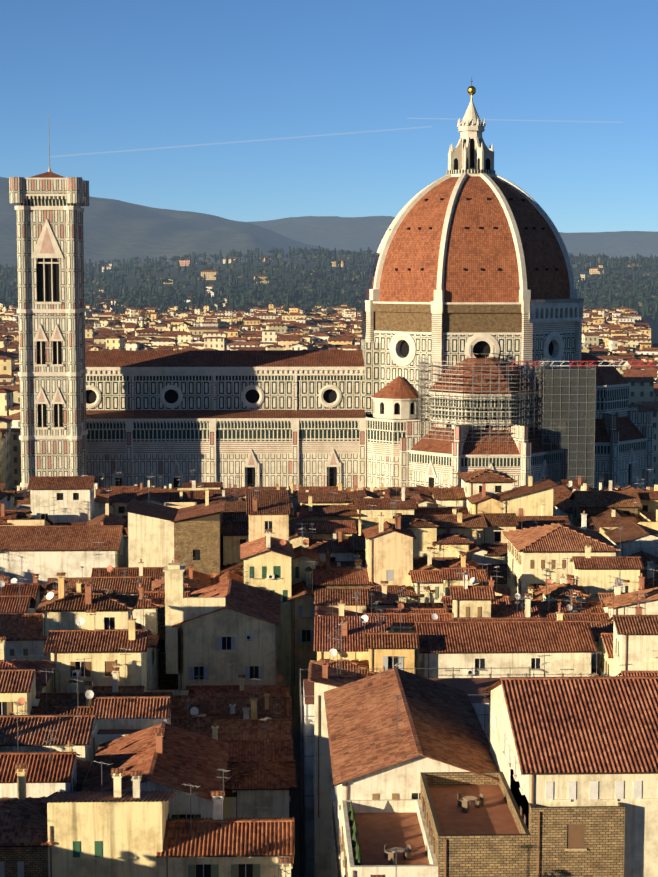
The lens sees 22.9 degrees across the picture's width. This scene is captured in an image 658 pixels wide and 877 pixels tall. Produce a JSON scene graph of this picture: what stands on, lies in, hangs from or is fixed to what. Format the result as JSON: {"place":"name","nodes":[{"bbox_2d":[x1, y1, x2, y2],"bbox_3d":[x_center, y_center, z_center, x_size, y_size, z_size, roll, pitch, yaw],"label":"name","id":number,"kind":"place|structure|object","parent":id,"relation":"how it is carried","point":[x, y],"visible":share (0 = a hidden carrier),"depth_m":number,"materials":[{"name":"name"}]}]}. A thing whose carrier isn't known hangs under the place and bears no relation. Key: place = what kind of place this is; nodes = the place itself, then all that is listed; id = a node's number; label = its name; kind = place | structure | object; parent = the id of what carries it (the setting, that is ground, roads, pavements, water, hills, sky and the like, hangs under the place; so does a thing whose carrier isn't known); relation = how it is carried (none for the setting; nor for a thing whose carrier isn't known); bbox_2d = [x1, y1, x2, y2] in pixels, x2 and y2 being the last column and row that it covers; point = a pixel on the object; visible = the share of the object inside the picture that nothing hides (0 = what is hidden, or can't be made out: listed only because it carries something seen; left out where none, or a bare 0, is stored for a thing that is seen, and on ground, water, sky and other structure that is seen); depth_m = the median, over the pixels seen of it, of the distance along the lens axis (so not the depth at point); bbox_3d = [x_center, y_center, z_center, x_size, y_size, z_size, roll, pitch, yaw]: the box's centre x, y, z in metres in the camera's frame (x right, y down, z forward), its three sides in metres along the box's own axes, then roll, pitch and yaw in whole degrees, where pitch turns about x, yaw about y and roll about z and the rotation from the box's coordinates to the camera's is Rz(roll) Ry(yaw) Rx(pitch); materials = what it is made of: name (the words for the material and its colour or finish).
{"place":"outdoors","nodes":[
{"label":"outdoors","id":0,"kind":"place"},
{"bbox_2d":[0,177,657,347],"bbox_3d":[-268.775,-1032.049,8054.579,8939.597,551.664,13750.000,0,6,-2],"label":"hills","id":1,"kind":"structure","parent":0,"point":[116,229],"depth_m":6263.95,"materials":[{"name":"green plant"}]},
{"bbox_2d":[0,245,657,325],"bbox_3d":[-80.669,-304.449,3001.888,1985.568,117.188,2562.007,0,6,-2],"label":"hill trees","id":2,"kind":"object","parent":1,"relation":"on","point":[278,294],"visible":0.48,"depth_m":2351.52,"materials":[{"name":"green plant"}]},
{"bbox_2d":[93,257,634,315],"bbox_3d":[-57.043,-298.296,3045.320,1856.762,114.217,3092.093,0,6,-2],"label":"hillside houses","id":3,"kind":"structure","parent":1,"relation":"on","point":[209,274],"depth_m":2559.90,"materials":[{"name":"paint"}]},
{"bbox_2d":[0,0,657,232],"label":"sky","id":4,"kind":"structure","parent":0,"point":[236,110],"materials":[{"name":"blue"}]},
{"bbox_2d":[12,343,657,876],"bbox_3d":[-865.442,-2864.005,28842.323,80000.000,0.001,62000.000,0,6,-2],"label":"ground","id":5,"kind":"structure","parent":0,"point":[294,803],"depth_m":190.47,"materials":[{"name":"grey stone"}]},
{"bbox_2d":[9,114,88,490],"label":"campanile","id":6,"kind":"structure","parent":5,"relation":"on","point":[51,311],"depth_m":389.89,"materials":[{"name":"stone"}]},
{"bbox_2d":[85,338,379,489],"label":"nave","id":7,"kind":"structure","parent":5,"relation":"on","point":[266,418],"depth_m":414.66,"materials":[{"name":"stone"}]},
{"bbox_2d":[0,490,657,876],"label":"city","id":8,"kind":"object","parent":5,"relation":"on","point":[454,718],"visible":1,"depth_m":153.49,"materials":[{"name":"paint"}]},
{"bbox_2d":[0,451,657,595],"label":"city buildings","id":9,"kind":"structure","parent":5,"relation":"on","point":[51,527],"depth_m":255.64,"materials":[{"name":"paint"}]},
{"bbox_2d":[0,303,657,490],"bbox_3d":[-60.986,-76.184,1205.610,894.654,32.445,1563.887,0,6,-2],"label":"city","id":10,"kind":"object","parent":5,"relation":"on","point":[619,335],"visible":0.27,"depth_m":1011.44,"materials":[{"name":"paint"}]},
{"bbox_2d":[366,376,429,487],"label":"exedra","id":11,"kind":"object","parent":5,"relation":"on","point":[395,404],"visible":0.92,"depth_m":408.04,"materials":[{"name":"stone"}]},
{"bbox_2d":[399,358,546,487],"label":"cathedral tribune","id":12,"kind":"object","parent":5,"relation":"on","point":[521,460],"visible":0.5,"depth_m":393.00,"materials":[{"name":"stone"}]},
{"bbox_2d":[417,345,548,441],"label":"scaffolding","id":13,"kind":"object","parent":12,"relation":"on","point":[422,395],"visible":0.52,"depth_m":392.75,"materials":[{"name":"metal"}]},
{"bbox_2d":[535,362,595,487],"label":"scaffold tower","id":14,"kind":"structure","parent":5,"relation":"on","point":[567,410],"depth_m":394.19,"materials":[{"name":"metal"}]},
{"bbox_2d":[510,361,657,365],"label":"crane jib","id":15,"kind":"object","parent":14,"relation":"attached to","point":[579,365],"visible":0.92,"depth_m":398.47,"materials":[{"name":"red metal"}]},
{"bbox_2d":[581,352,653,488],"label":"cathedral apse","id":16,"kind":"structure","parent":5,"relation":"on","point":[624,445],"depth_m":423.58,"materials":[{"name":"stone"}]},
{"bbox_2d":[361,77,583,417],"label":"dome","id":17,"kind":"structure","parent":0,"point":[472,255],"depth_m":410.96,"materials":[{"name":"tile"}]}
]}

